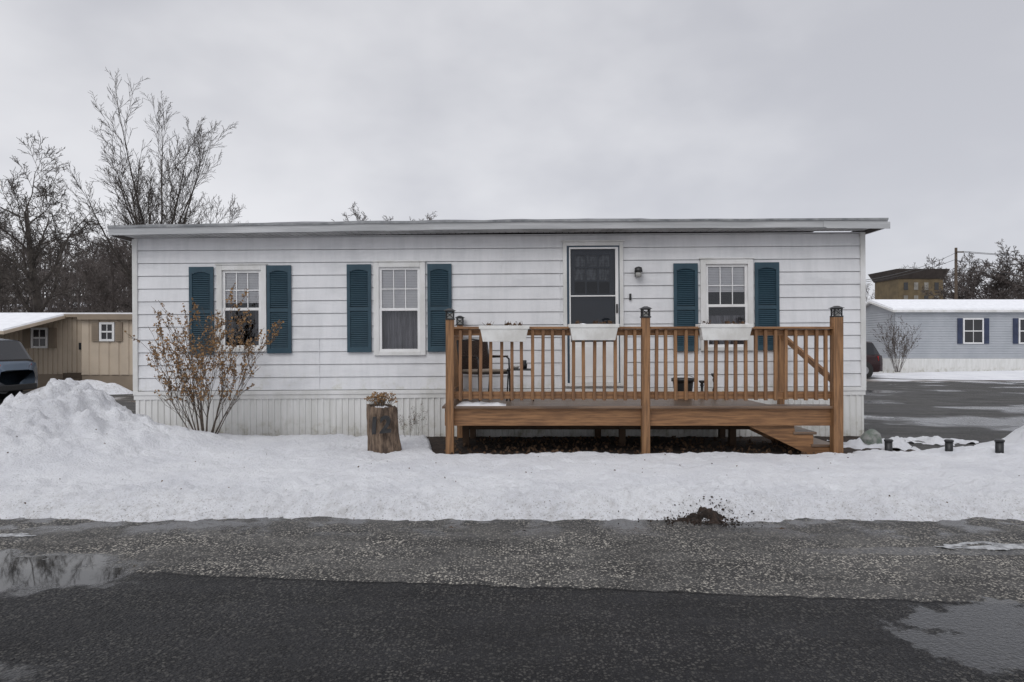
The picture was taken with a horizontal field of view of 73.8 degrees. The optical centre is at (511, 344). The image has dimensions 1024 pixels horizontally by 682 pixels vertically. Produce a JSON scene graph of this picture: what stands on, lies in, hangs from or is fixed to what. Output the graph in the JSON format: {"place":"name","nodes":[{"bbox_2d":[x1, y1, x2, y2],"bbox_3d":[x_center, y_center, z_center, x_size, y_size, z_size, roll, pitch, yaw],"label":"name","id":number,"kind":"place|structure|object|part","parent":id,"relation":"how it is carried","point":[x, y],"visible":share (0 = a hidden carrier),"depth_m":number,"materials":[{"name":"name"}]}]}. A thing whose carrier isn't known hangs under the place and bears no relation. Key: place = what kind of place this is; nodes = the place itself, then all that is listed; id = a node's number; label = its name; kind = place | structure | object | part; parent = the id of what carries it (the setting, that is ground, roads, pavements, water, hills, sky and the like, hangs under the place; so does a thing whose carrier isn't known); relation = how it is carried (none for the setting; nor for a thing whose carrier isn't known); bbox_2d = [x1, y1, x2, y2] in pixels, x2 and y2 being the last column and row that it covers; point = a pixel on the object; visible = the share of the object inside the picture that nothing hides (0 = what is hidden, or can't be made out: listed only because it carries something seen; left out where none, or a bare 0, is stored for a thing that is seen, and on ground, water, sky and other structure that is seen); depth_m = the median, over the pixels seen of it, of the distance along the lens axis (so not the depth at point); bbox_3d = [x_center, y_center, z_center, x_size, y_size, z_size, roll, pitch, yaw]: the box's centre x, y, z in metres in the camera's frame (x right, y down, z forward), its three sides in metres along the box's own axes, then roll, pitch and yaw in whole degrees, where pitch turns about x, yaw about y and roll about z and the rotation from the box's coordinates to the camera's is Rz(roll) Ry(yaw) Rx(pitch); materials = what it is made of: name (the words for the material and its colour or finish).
{"place":"outdoors","nodes":[
{"label":"outdoors","id":0,"kind":"place"},
{"bbox_2d":[0,391,135,413],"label":"driveway","id":1,"kind":"structure","parent":0,"point":[128,401],"depth_m":18.09,"materials":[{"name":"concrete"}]},
{"bbox_2d":[0,338,37,399],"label":"parked car","id":2,"kind":"object","parent":1,"relation":"on","point":[18,369],"visible":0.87,"depth_m":17.74,"materials":[{"name":"paint"}]},
{"bbox_3d":[-14.578,0.140,17.600,3.370,0.680,1.720,0,0,0],"label":"window glass","id":3,"kind":"part","parent":2,"relation":"part of","materials":[{"name":"grey glass"}]},
{"bbox_2d":[26,379,132,394],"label":"snow bank","id":4,"kind":"structure","parent":1,"relation":"on","point":[111,388],"depth_m":20.40,"materials":[{"name":"white snow"}]},
{"bbox_2d":[0,516,1023,681],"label":"road","id":5,"kind":"structure","parent":0,"point":[311,599],"depth_m":3.93,"materials":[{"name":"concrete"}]},
{"bbox_2d":[0,533,36,536],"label":"snow patch","id":6,"kind":"object","parent":5,"relation":"on","point":[13,534],"visible":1,"depth_m":5.28,"materials":[{"name":"white snow"}]},
{"bbox_2d":[933,541,1023,549],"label":"snow patch","id":7,"kind":"object","parent":5,"relation":"on","point":[997,546],"visible":1,"depth_m":4.99,"materials":[{"name":"white snow"}]},
{"bbox_2d":[0,0,1023,300],"label":"sky","id":8,"kind":"structure","parent":0,"point":[909,113],"materials":[{"name":"grey"}]},
{"bbox_2d":[2,297,1023,380],"bbox_3d":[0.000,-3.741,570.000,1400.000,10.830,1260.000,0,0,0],"label":"ground","id":9,"kind":"structure","parent":0,"point":[882,379],"depth_m":29.66,"materials":[{"name":"white snow"}]},
{"bbox_2d":[0,201,37,295],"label":"tree","id":10,"kind":"object","parent":9,"relation":"on","point":[6,279],"visible":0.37,"depth_m":36.31,"materials":[{"name":"brown plant"}]},
{"bbox_2d":[0,133,114,312],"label":"tree","id":11,"kind":"object","parent":9,"relation":"on","point":[33,279],"visible":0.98,"depth_m":29.58,"materials":[{"name":"brown plant"}]},
{"bbox_2d":[0,313,132,390],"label":"mobile home","id":12,"kind":"object","parent":9,"relation":"on","point":[81,346],"visible":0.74,"depth_m":22.03,"materials":[{"name":"beige wood"}]},
{"bbox_2d":[31,328,47,347],"bbox_3d":[-15.553,-0.226,22.465,0.548,0.677,0.050,0,0,0],"label":"window","id":13,"kind":"structure","parent":12,"relation":"in","point":[39,336],"depth_m":22.45,"materials":[{"name":"plastic"}]},
{"bbox_2d":[99,322,114,340],"bbox_3d":[-13.039,-0.419,21.973,0.484,0.612,0.050,0,0,0],"label":"window","id":14,"kind":"structure","parent":12,"relation":"in","point":[106,329],"depth_m":21.96,"materials":[{"name":"plastic"}]},
{"bbox_2d":[73,229,131,312],"bbox_3d":[-22.956,-2.513,39.830,4.527,8.214,5.820,0,0,-25],"label":"tree","id":15,"kind":"object","parent":9,"relation":"on","point":[103,283],"visible":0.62,"depth_m":39.31,"materials":[{"name":"brown plant"}]},
{"bbox_2d":[61,69,245,287],"bbox_3d":[-17.525,-5.365,33.996,7.202,13.910,9.650,0,0,26],"label":"tree","id":16,"kind":"object","parent":9,"relation":"on","point":[140,215],"visible":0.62,"depth_m":32.97,"materials":[{"name":"brown plant"}]},
{"bbox_2d":[331,201,435,221],"bbox_3d":[-7.635,-3.317,40.881,7.286,9.805,7.213,0,0,0],"label":"tree","id":17,"kind":"object","parent":9,"relation":"on","point":[359,217],"visible":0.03,"depth_m":39.08,"materials":[{"name":"brown plant"}]},
{"bbox_2d":[107,218,889,436],"bbox_3d":[-0.190,-0.324,13.085,12.060,3.708,5.150,0,0,0],"label":"mobile home","id":18,"kind":"object","parent":9,"relation":"on","point":[358,308],"visible":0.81,"depth_m":10.89,"materials":[{"name":"white plastic"}]},
{"bbox_2d":[215,263,267,351],"bbox_3d":[-4.306,-0.589,10.945,0.831,1.401,0.210,0,0,0],"label":"window","id":19,"kind":"structure","parent":18,"relation":"in","point":[247,273],"depth_m":10.89,"materials":[{"name":"plastic"}]},
{"bbox_2d":[372,260,425,354],"bbox_3d":[-1.791,-0.585,10.950,0.862,1.505,0.219,0,0,0],"label":"window","id":20,"kind":"structure","parent":18,"relation":"in","point":[400,322],"depth_m":10.92,"materials":[{"name":"plastic"}]},
{"bbox_2d":[561,240,624,385],"bbox_3d":[1.296,-0.501,10.898,0.998,2.322,0.183,0,0,0],"label":"door","id":21,"kind":"structure","parent":18,"relation":"in","point":[586,308],"depth_m":10.86,"materials":[{"name":"plastic"}]},
{"bbox_2d":[699,257,754,350],"bbox_3d":[3.423,-0.645,10.955,0.878,1.481,0.229,0,0,0],"label":"window","id":22,"kind":"structure","parent":18,"relation":"in","point":[709,267],"depth_m":10.89,"materials":[{"name":"plastic"}]},
{"bbox_2d":[0,221,1022,312],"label":"woodland","id":23,"kind":"object","parent":9,"relation":"on","point":[75,276],"visible":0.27,"depth_m":58.09,"materials":[{"name":"brown plant"}]},
{"bbox_2d":[0,378,1023,521],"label":"snow","id":24,"kind":"structure","parent":9,"relation":"on","point":[60,460],"depth_m":6.72,"materials":[{"name":"white snow"}]},
{"bbox_2d":[124,283,283,433],"bbox_3d":[-4.409,0.259,9.912,2.104,2.394,1.525,0,0,0],"label":"shrub","id":25,"kind":"object","parent":24,"relation":"on","point":[185,379],"visible":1,"depth_m":9.93,"materials":[{"name":"brown plant"}]},
{"bbox_2d":[7,429,1019,503],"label":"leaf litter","id":26,"kind":"object","parent":24,"relation":"on","point":[455,481],"visible":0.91,"depth_m":7.12,"materials":[{"name":"brown plant"}]},
{"bbox_2d":[618,495,771,526],"bbox_3d":[1.560,1.413,5.743,1.303,0.208,0.476,0,0,0],"label":"dirt clump","id":27,"kind":"object","parent":24,"relation":"on","point":[711,515],"visible":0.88,"depth_m":5.73,"materials":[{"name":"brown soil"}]},
{"bbox_2d":[994,439,1004,452],"bbox_3d":[5.857,1.276,8.200,0.110,0.280,0.110,0,0,0],"label":"path light","id":28,"kind":"object","parent":24,"relation":"on","point":[999,445],"visible":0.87,"depth_m":8.16,"materials":[{"name":"black plastic"}]},
{"bbox_2d":[827,436,919,451],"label":"snow bank","id":29,"kind":"structure","parent":9,"relation":"on","point":[898,442],"depth_m":9.75,"materials":[{"name":"white snow"}]},
{"bbox_2d":[866,342,882,378],"bbox_3d":[14.162,0.661,31.000,4.605,1.747,1.930,0,0,0],"label":"parked car","id":30,"kind":"object","parent":9,"relation":"on","point":[874,361],"visible":0.12,"depth_m":30.12,"materials":[{"name":"paint"}]},
{"bbox_3d":[14.609,0.140,31.000,3.370,0.680,1.720,0,0,0],"label":"window glass","id":31,"kind":"part","parent":30,"relation":"part of","materials":[{"name":"grey glass"}]},
{"bbox_2d":[868,269,949,298],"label":"brick building","id":32,"kind":"structure","parent":9,"relation":"on","point":[907,286],"depth_m":92.00,"materials":[{"name":"brown brick"}]},
{"bbox_2d":[904,282,907,289],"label":"window","id":33,"kind":"structure","parent":32,"relation":"in","point":[905,283],"depth_m":91.95,"materials":[{"name":"grey glass"}]},
{"bbox_2d":[914,282,917,289],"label":"window","id":34,"kind":"structure","parent":32,"relation":"in","point":[915,283],"depth_m":91.95,"materials":[{"name":"grey glass"}]},
{"bbox_2d":[934,282,938,289],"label":"window","id":35,"kind":"structure","parent":32,"relation":"in","point":[936,284],"depth_m":91.95,"materials":[{"name":"grey glass"}]},
{"bbox_2d":[900,436,978,445],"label":"snow bank","id":36,"kind":"structure","parent":9,"relation":"on","point":[933,440],"depth_m":10.31,"materials":[{"name":"white snow"}]},
{"bbox_2d":[924,255,962,298],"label":"tree","id":37,"kind":"object","parent":9,"relation":"on","point":[928,260],"visible":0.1,"depth_m":103.37,"materials":[{"name":"plant"}]},
{"bbox_2d":[866,299,1023,372],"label":"mobile home","id":38,"kind":"object","parent":9,"relation":"on","point":[972,334],"visible":0.85,"depth_m":35.99,"materials":[{"name":"blue plastic"}]},
{"bbox_2d":[963,318,983,343],"bbox_3d":[24.303,-0.725,35.954,1.081,1.345,0.050,0,0,0],"label":"window","id":39,"kind":"structure","parent":38,"relation":"in","point":[973,328],"depth_m":35.96,"materials":[{"name":"plastic"}]},
{"bbox_2d":[1018,318,1023,343],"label":"window","id":40,"kind":"structure","parent":38,"relation":"in","point":[1020,320],"depth_m":35.96,"materials":[{"name":"plastic"}]},
{"bbox_2d":[867,248,1023,298],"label":"utility pole","id":41,"kind":"object","parent":9,"relation":"on","point":[956,277],"visible":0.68,"depth_m":59.92,"materials":[{"name":"black wood"}]},
{"bbox_2d":[870,370,1023,379],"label":"snow bank","id":42,"kind":"structure","parent":9,"relation":"on","point":[987,375],"depth_m":30.63,"materials":[{"name":"white snow"}]},
{"bbox_2d":[870,314,920,371],"bbox_3d":[18.078,-0.092,31.922,2.080,2.755,1.719,0,0,0],"label":"shrub","id":43,"kind":"object","parent":42,"relation":"on","point":[895,344],"visible":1,"depth_m":31.88,"materials":[{"name":"brown plant"}]},
{"bbox_2d":[921,256,1009,298],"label":"tree","id":44,"kind":"object","parent":9,"relation":"on","point":[947,294],"visible":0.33,"depth_m":80.32,"materials":[{"name":"brown plant"}]},
{"bbox_2d":[952,239,1023,298],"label":"tree","id":45,"kind":"object","parent":9,"relation":"on","point":[975,280],"visible":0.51,"depth_m":74.75,"materials":[{"name":"plant"}]},
{"bbox_2d":[966,246,1023,298],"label":"tree","id":46,"kind":"object","parent":9,"relation":"on","point":[983,272],"visible":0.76,"depth_m":72.92,"materials":[{"name":"plant"}]},
{"bbox_2d":[523,360,526,368],"bbox_3d":[0.182,0.287,9.950,0.080,0.125,0.080,0,0,0],"label":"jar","id":47,"kind":"object","parent":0,"point":[524,364],"visible":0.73,"depth_m":9.92,"materials":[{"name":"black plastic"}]},
{"bbox_2d":[355,436,914,454],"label":"soil","id":48,"kind":"structure","parent":0,"point":[438,444],"depth_m":9.95,"materials":[{"name":"brown soil"}]},
{"bbox_2d":[366,403,401,453],"bbox_3d":[-1.639,1.145,8.831,0.493,0.769,0.466,0,0,0],"label":"tree stump","id":49,"kind":"object","parent":48,"relation":"on","point":[382,430],"visible":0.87,"depth_m":8.68,"materials":[{"name":"brown wood"}]},
{"bbox_2d":[363,391,397,406],"bbox_3d":[-1.707,0.721,8.847,0.434,0.244,0.329,0,0,0],"label":"potted plant","id":50,"kind":"object","parent":49,"relation":"on","point":[379,399],"visible":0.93,"depth_m":8.83,"materials":[{"name":"beige plant"}]},
{"bbox_2d":[399,404,426,434],"bbox_3d":[-1.504,1.155,10.302,0.528,0.591,0.227,0,0,0],"label":"twig plant","id":51,"kind":"object","parent":48,"relation":"on","point":[410,423],"visible":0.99,"depth_m":10.30,"materials":[{"name":"brown plant"}]},
{"bbox_2d":[444,435,827,454],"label":"fallen leaves","id":52,"kind":"object","parent":48,"relation":"on","point":[522,442],"visible":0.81,"depth_m":9.66,"materials":[{"name":"brown plant"}]},
{"bbox_2d":[442,306,843,453],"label":"deck","id":53,"kind":"structure","parent":48,"relation":"on","point":[645,409],"depth_m":9.00,"materials":[{"name":"brown wood"}]},
{"bbox_2d":[456,401,505,405],"bbox_3d":[-0.409,0.784,9.131,0.659,0.040,0.321,0,0,0],"label":"snow patch","id":54,"kind":"object","parent":53,"relation":"on","point":[466,403],"visible":1,"depth_m":9.01,"materials":[{"name":"white snow"}]},
{"bbox_2d":[456,339,510,401],"bbox_3d":[-0.416,0.357,9.866,0.590,0.897,0.606,0,0,-38],"label":"patio chair","id":55,"kind":"object","parent":53,"relation":"on","point":[475,359],"visible":0.69,"depth_m":9.97,"materials":[{"name":"black metal"}]},
{"bbox_2d":[479,320,529,341],"bbox_3d":[-0.102,-0.179,8.950,0.659,0.280,0.224,0,0,0],"label":"flower box","id":56,"kind":"object","parent":53,"relation":"on","point":[507,333],"visible":1,"depth_m":8.86,"materials":[{"name":"white plastic"}]},
{"bbox_2d":[506,368,533,400],"bbox_3d":[0.117,0.578,9.950,0.399,0.455,0.402,0,0,0],"label":"side table","id":57,"kind":"object","parent":53,"relation":"on","point":[518,369],"visible":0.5,"depth_m":9.76,"materials":[{"name":"black metal"}]},
{"bbox_2d":[568,320,619,339],"bbox_3d":[1.065,-0.198,8.950,0.659,0.278,0.224,0,0,0],"label":"flower box","id":58,"kind":"object","parent":53,"relation":"on","point":[593,331],"visible":0.99,"depth_m":8.86,"materials":[{"name":"white plastic"}]},
{"bbox_2d":[671,375,693,390],"bbox_3d":[2.581,0.627,10.300,0.350,0.355,0.350,0,0,0],"label":"bucket","id":59,"kind":"object","parent":53,"relation":"on","point":[680,384],"visible":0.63,"depth_m":10.18,"materials":[{"name":"black plastic"}]},
{"bbox_2d":[695,319,753,339],"bbox_3d":[2.783,-0.197,8.950,0.699,0.277,0.224,0,0,0],"label":"flower box","id":60,"kind":"object","parent":53,"relation":"on","point":[728,330],"visible":1,"depth_m":8.86,"materials":[{"name":"white plastic"}]},
{"bbox_2d":[859,429,881,444],"bbox_3d":[5.199,1.360,9.915,0.294,0.280,0.325,0,0,0],"label":"stone","id":61,"kind":"object","parent":48,"relation":"on","point":[870,436],"visible":0.72,"depth_m":9.79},
{"bbox_2d":[884,439,892,450],"bbox_3d":[4.799,1.338,8.700,0.110,0.270,0.110,0,0,0],"label":"path light","id":62,"kind":"object","parent":48,"relation":"on","point":[888,444],"visible":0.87,"depth_m":8.66,"materials":[{"name":"black plastic"}]},
{"bbox_2d":[944,439,953,450],"bbox_3d":[5.506,1.324,8.600,0.110,0.260,0.110,0,0,0],"label":"path light","id":63,"kind":"object","parent":48,"relation":"on","point":[948,444],"visible":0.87,"depth_m":8.57,"materials":[{"name":"black plastic"}]},
{"bbox_2d":[699,380,703,390],"bbox_3d":[2.840,0.668,10.200,0.116,0.272,0.116,0,0,0],"label":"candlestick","id":64,"kind":"object","parent":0,"point":[701,382],"visible":0.54,"depth_m":10.18,"materials":[{"name":"black metal"}]},
{"bbox_2d":[864,381,1023,449],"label":"driveway","id":65,"kind":"structure","parent":0,"point":[983,411],"depth_m":15.58,"materials":[{"name":"grey asphalt"}]},
{"bbox_2d":[864,415,893,417],"bbox_3d":[6.913,1.479,14.001,1.625,0.076,0.803,0,0,-10],"label":"snow patch","id":66,"kind":"object","parent":65,"relation":"on","point":[866,416],"visible":0.27,"depth_m":13.81,"materials":[{"name":"white snow"}]}
]}

